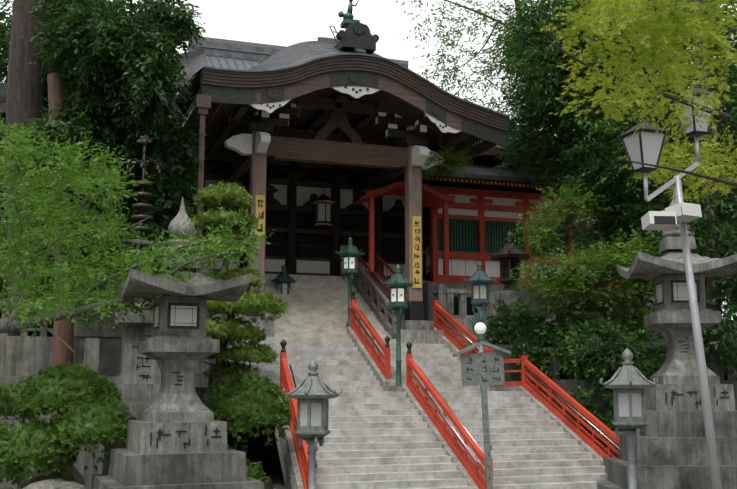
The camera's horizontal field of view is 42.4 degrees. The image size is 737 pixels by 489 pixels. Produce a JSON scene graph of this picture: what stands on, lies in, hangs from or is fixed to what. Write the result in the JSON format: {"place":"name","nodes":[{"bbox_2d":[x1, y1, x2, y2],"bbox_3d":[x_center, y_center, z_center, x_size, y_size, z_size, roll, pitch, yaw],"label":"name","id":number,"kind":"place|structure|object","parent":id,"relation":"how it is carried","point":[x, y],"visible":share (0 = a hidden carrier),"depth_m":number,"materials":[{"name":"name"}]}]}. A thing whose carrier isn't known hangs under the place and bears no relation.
{"place":"outdoors","nodes":[
{"label":"outdoors","id":0,"kind":"place"},
{"bbox_2d":[0,115,274,354],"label":"broadleaf","id":1,"kind":"object","parent":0,"point":[71,180],"depth_m":22.40,"materials":[{"name":"green plant"}]},
{"bbox_2d":[73,287,208,376],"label":"stone wall","id":2,"kind":"structure","parent":0,"point":[104,353],"depth_m":30.22,"materials":[{"name":"grey stone"}]},
{"bbox_2d":[13,438,285,488],"bbox_3d":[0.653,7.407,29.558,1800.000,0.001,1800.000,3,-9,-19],"label":"ground","id":3,"kind":"structure","parent":0,"point":[266,455],"depth_m":41.15,"materials":[{"name":"black soil"}]},
{"bbox_2d":[0,0,208,423],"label":"cedar","id":4,"kind":"object","parent":3,"relation":"on","point":[118,94],"depth_m":29.87,"materials":[{"name":"green plant"}]},
{"bbox_2d":[0,251,213,488],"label":"walls","id":5,"kind":"structure","parent":3,"relation":"on","point":[23,355],"depth_m":29.50,"materials":[{"name":"stone"}]},
{"bbox_2d":[194,94,210,272],"bbox_3d":[-5.455,-1.212,30.740,0.480,7.379,0.480,3,-9,-19],"label":"downspout","id":6,"kind":"object","parent":5,"relation":"on","point":[202,106],"visible":0.6,"depth_m":30.99,"materials":[{"name":"metal"}]},
{"bbox_2d":[98,300,160,473],"bbox_3d":[-6.441,4.255,26.746,2.000,5.395,2.000,3,-9,-19],"label":"stone monument","id":7,"kind":"object","parent":3,"relation":"on","point":[140,381],"visible":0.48,"depth_m":26.33,"materials":[{"name":"grey stone"}]},
{"bbox_2d":[122,134,161,301],"bbox_3d":[-6.674,1.853,27.591,1.068,10.397,1.087,3,-9,-19],"label":"pagoda finial","id":8,"kind":"object","parent":3,"relation":"on","point":[142,206],"visible":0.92,"depth_m":27.90,"materials":[{"name":"brown metal"}]},
{"bbox_2d":[16,463,272,488],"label":"rockery","id":9,"kind":"object","parent":3,"relation":"on","point":[73,478],"visible":0.44,"depth_m":23.55,"materials":[{"name":"stone"}]},
{"bbox_2d":[0,360,291,488],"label":"clipped shrubs","id":10,"kind":"object","parent":9,"relation":"on","point":[23,407],"visible":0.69,"depth_m":22.73,"materials":[{"name":"green plant"}]},
{"bbox_2d":[91,197,263,488],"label":"stone lantern","id":11,"kind":"object","parent":3,"relation":"on","point":[176,435],"visible":0.9,"depth_m":21.49,"materials":[{"name":"stone"}]},
{"bbox_2d":[203,204,246,384],"bbox_3d":[-4.164,1.989,27.844,1.296,7.015,0.913,3,-9,-19],"label":"pine trunk","id":12,"kind":"object","parent":3,"relation":"on","point":[219,365],"visible":0.33,"depth_m":27.66,"materials":[{"name":"brown wood"}]},
{"bbox_2d":[191,181,288,380],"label":"pine pads","id":13,"kind":"object","parent":3,"relation":"on","point":[260,335],"visible":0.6,"depth_m":27.50,"materials":[{"name":"green plant"}]},
{"bbox_2d":[0,29,577,164],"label":"hall roof","id":14,"kind":"structure","parent":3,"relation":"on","point":[227,54],"depth_m":47.71,"materials":[{"name":"grey tile"}]},
{"bbox_2d":[280,339,316,488],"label":"rail","id":15,"kind":"object","parent":3,"relation":"on","point":[302,452],"visible":0.67,"depth_m":24.45,"materials":[{"name":"red wood"}]},
{"bbox_2d":[283,359,342,488],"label":"pole lantern","id":16,"kind":"object","parent":3,"relation":"on","point":[312,394],"visible":1,"depth_m":18.95,"materials":[{"name":"grey metal"}]},
{"bbox_2d":[213,272,430,342],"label":"old stairs","id":17,"kind":"structure","parent":3,"relation":"on","point":[317,308],"depth_m":35.25,"materials":[{"name":"beige stone"}]},
{"bbox_2d":[270,264,297,293],"bbox_3d":[-3.287,2.490,36.620,1.124,3.495,0.982,3,-9,-19],"label":"pole lantern","id":18,"kind":"object","parent":17,"relation":"on","point":[283,280],"visible":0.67,"depth_m":36.56,"materials":[{"name":"green metal"}]},
{"bbox_2d":[204,92,468,336],"bbox_3d":[-2.395,-0.069,37.955,8.836,9.761,11.400,3,-9,-19],"label":"porch frame","id":19,"kind":"object","parent":17,"relation":"on","point":[256,145],"visible":0.56,"depth_m":34.71,"materials":[{"name":"wood"}]},
{"bbox_2d":[255,195,421,287],"bbox_3d":[-0.998,-0.069,33.893,6.210,3.050,0.044,3,-9,-19],"label":"sign","id":20,"kind":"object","parent":19,"relation":"attached to","point":[416,235],"depth_m":34.69,"materials":[{"name":"yellow wood"}]},
{"bbox_2d":[175,41,509,131],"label":"porch roof","id":21,"kind":"structure","parent":19,"relation":"on","point":[293,63],"depth_m":33.33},
{"bbox_2d":[181,88,496,182],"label":"porch rafters","id":22,"kind":"object","parent":21,"relation":"attached to","point":[369,132],"visible":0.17,"depth_m":35.55,"materials":[{"name":"wood"}]},
{"bbox_2d":[201,70,506,146],"bbox_3d":[-0.225,-4.950,33.051,11.120,2.237,0.150,3,-9,-19],"label":"roof edge","id":23,"kind":"object","parent":21,"relation":"attached to","point":[351,83],"visible":1,"depth_m":33.01,"materials":[{"name":"wood"}]},
{"bbox_2d":[335,237,364,326],"bbox_3d":[-0.665,1.337,34.337,1.124,3.295,0.982,3,-9,-19],"label":"lamp post","id":24,"kind":"object","parent":17,"relation":"on","point":[349,253],"visible":0.96,"depth_m":34.25,"materials":[{"name":"green metal"}]},
{"bbox_2d":[345,263,395,338],"bbox_3d":[0.016,2.322,36.598,0.160,5.187,5.918,3,-9,-19],"label":"stair railing","id":25,"kind":"object","parent":17,"relation":"on","point":[372,288],"visible":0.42,"depth_m":35.77,"materials":[{"name":"wood"}]},
{"bbox_2d":[355,254,404,322],"bbox_3d":[0.723,1.740,38.041,1.040,3.424,5.125,3,-9,-19],"label":"stair railing","id":26,"kind":"object","parent":17,"relation":"on","point":[376,278],"visible":0.25,"depth_m":39.07,"materials":[{"name":"brown wood"}]},
{"bbox_2d":[422,246,429,273],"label":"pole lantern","id":27,"kind":"object","parent":17,"relation":"on","point":[426,251],"visible":0.19,"depth_m":41.10,"materials":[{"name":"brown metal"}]},
{"bbox_2d":[401,330,451,343],"bbox_3d":[1.726,4.189,34.797,2.193,1.995,1.800,3,-9,-19],"label":"stone landing","id":28,"kind":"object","parent":17,"relation":"on","point":[423,336],"depth_m":34.03,"materials":[{"name":"stone"}]},
{"bbox_2d":[209,341,607,488],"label":"stairs","id":29,"kind":"structure","parent":3,"relation":"on","point":[377,437],"depth_m":26.14,"materials":[{"name":"stone"}]},
{"bbox_2d":[350,289,390,379],"bbox_3d":[0.027,3.041,32.051,0.384,3.449,3.740,3,-9,-19],"label":"rail","id":30,"kind":"object","parent":29,"relation":"on","point":[384,367],"visible":1,"depth_m":31.72,"materials":[{"name":"red wood"}]},
{"bbox_2d":[381,264,414,385],"bbox_3d":[0.930,2.559,29.470,1.124,3.945,0.982,3,-9,-19],"label":"pole lantern","id":31,"kind":"object","parent":29,"relation":"on","point":[397,283],"visible":0.96,"depth_m":29.41,"materials":[{"name":"green metal"}]},
{"bbox_2d":[433,290,493,352],"bbox_3d":[3.232,3.168,33.250,0.286,3.552,3.960,4,-9,-25],"label":"rail","id":32,"kind":"object","parent":29,"relation":"on","point":[451,337],"visible":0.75,"depth_m":33.79,"materials":[{"name":"wood"}]},
{"bbox_2d":[464,261,495,352],"bbox_3d":[3.489,2.344,29.557,1.124,3.695,0.982,3,-9,-19],"label":"pole lantern","id":33,"kind":"object","parent":29,"relation":"on","point":[479,280],"visible":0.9,"depth_m":29.50,"materials":[{"name":"teal metal"}]},
{"bbox_2d":[278,326,603,488],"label":"kerbs","id":34,"kind":"structure","parent":3,"relation":"on","point":[388,385],"depth_m":27.51,"materials":[{"name":"stone"}]},
{"bbox_2d":[494,358,521,385],"bbox_3d":[4.476,4.114,30.526,0.130,0.870,1.609,4,-9,-25],"label":"railing","id":35,"kind":"object","parent":34,"relation":"on","point":[514,383],"visible":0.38,"depth_m":30.18,"materials":[{"name":"red wood"}]},
{"bbox_2d":[406,341,492,488],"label":"rail","id":36,"kind":"object","parent":3,"relation":"on","point":[472,470],"visible":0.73,"depth_m":25.59,"materials":[{"name":"wood"}]},
{"bbox_2d":[453,308,510,488],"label":"signpost","id":37,"kind":"object","parent":3,"relation":"on","point":[484,370],"visible":1,"depth_m":19.92,"materials":[{"name":"grey metal"}]},
{"bbox_2d":[353,161,655,324],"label":"red building","id":38,"kind":"structure","parent":3,"relation":"on","point":[473,217],"depth_m":40.58,"materials":[{"name":"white wood"}]},
{"bbox_2d":[485,296,640,452],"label":"shrubs","id":39,"kind":"object","parent":3,"relation":"on","point":[575,336],"visible":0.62,"depth_m":29.72,"materials":[{"name":"green plant"}]},
{"bbox_2d":[521,343,620,457],"bbox_3d":[5.949,4.864,27.104,0.286,4.320,5.458,4,-9,-25],"label":"rail","id":40,"kind":"object","parent":3,"relation":"on","point":[526,364],"visible":0.67,"depth_m":27.50,"materials":[{"name":"wood"}]},
{"bbox_2d":[431,283,736,442],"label":"terrace","id":41,"kind":"structure","parent":3,"relation":"on","point":[445,298],"depth_m":34.15,"materials":[{"name":"stone"}]},
{"bbox_2d":[47,0,736,383],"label":"trunks","id":42,"kind":"object","parent":41,"relation":"on","point":[716,368],"depth_m":29.45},
{"bbox_2d":[390,0,587,132],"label":"tree","id":43,"kind":"object","parent":42,"relation":"attached to","point":[455,71],"visible":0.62,"depth_m":37.55,"materials":[{"name":"green plant"}]},
{"bbox_2d":[422,144,615,180],"bbox_3d":[5.703,-2.982,35.806,7.650,1.615,4.185,3,-9,-19],"label":"pine sprig","id":44,"kind":"object","parent":42,"relation":"attached to","point":[459,157],"visible":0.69,"depth_m":35.65,"materials":[{"name":"green plant"}]},
{"bbox_2d":[478,0,736,379],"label":"tree foliage","id":45,"kind":"object","parent":42,"relation":"attached to","point":[592,132],"visible":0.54,"depth_m":34.56,"materials":[{"name":"green plant"}]},
{"bbox_2d":[539,0,736,202],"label":"tree","id":46,"kind":"object","parent":42,"relation":"attached to","point":[651,25],"visible":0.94,"depth_m":10.15,"materials":[{"name":"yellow plant"}]},
{"bbox_2d":[486,230,532,290],"bbox_3d":[5.242,0.632,35.164,1.921,2.340,1.676,3,-9,-19],"label":"bronze lantern","id":47,"kind":"object","parent":41,"relation":"on","point":[506,256],"visible":0.92,"depth_m":34.85,"materials":[{"name":"metal"}]},
{"bbox_2d":[501,312,611,358],"bbox_3d":[6.624,4.272,29.736,1.867,4.787,7.794,3,-9,-19],"label":"shrub","id":48,"kind":"object","parent":41,"relation":"on","point":[587,355],"visible":0.19,"depth_m":29.07,"materials":[{"name":"green plant"}]},
{"bbox_2d":[494,175,726,362],"bbox_3d":[7.684,0.850,31.518,6.310,6.830,6.306,3,-9,-19],"label":"tree","id":49,"kind":"object","parent":41,"relation":"on","point":[570,278],"visible":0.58,"depth_m":30.66,"materials":[{"name":"green plant"}]},
{"bbox_2d":[546,296,732,379],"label":"stone wall","id":50,"kind":"structure","parent":41,"relation":"on","point":[554,364],"depth_m":30.98,"materials":[{"name":"stone"}]},
{"bbox_2d":[503,328,665,451],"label":"understory shrubs","id":51,"kind":"object","parent":3,"relation":"on","point":[646,363],"visible":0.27,"depth_m":28.44,"materials":[{"name":"green plant"}]},
{"bbox_2d":[596,480,623,488],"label":"stone block","id":52,"kind":"structure","parent":3,"relation":"on","point":[605,484],"depth_m":24.03,"materials":[{"name":"grey stone"}]},
{"bbox_2d":[602,188,736,488],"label":"stone lantern","id":53,"kind":"object","parent":52,"relation":"on","point":[671,451],"visible":0.79,"depth_m":24.16,"materials":[{"name":"stone"}]},
{"bbox_2d":[599,348,658,488],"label":"pole lantern","id":54,"kind":"object","parent":3,"relation":"on","point":[628,383],"visible":1,"depth_m":18.45,"materials":[{"name":"grey metal"}]},
{"bbox_2d":[619,84,721,488],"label":"street lamp pole","id":55,"kind":"object","parent":3,"relation":"on","point":[646,145],"visible":0.75,"depth_m":16.14,"materials":[{"name":"grey metal"}]},
{"bbox_2d":[0,285,369,438],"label":"stone ledge","id":56,"kind":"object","parent":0,"point":[254,431],"depth_m":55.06,"materials":[{"name":"grey stone"}]},
{"bbox_2d":[0,127,429,280],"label":"temple building","id":57,"kind":"structure","parent":0,"point":[300,244],"depth_m":41.09,"materials":[{"name":"brown wood"}]},
{"bbox_2d":[242,164,357,258],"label":"hall hangings","id":58,"kind":"object","parent":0,"point":[323,202],"visible":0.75,"depth_m":39.67,"materials":[{"name":"black metal"}]},
{"bbox_2d":[317,0,378,53],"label":"roof ornament","id":59,"kind":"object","parent":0,"point":[356,36],"depth_m":33.64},
{"bbox_2d":[0,0,736,321],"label":"foliage","id":60,"kind":"object","parent":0,"point":[4,45],"visible":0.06,"depth_m":58.49,"materials":[{"name":"green plant"}]},
{"bbox_2d":[0,0,736,319],"label":"sky","id":61,"kind":"structure","parent":0,"point":[286,23],"materials":[{"name":"white"}]},
{"bbox_2d":[442,163,497,171],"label":"roof","id":62,"kind":"structure","parent":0,"point":[479,167],"depth_m":35.91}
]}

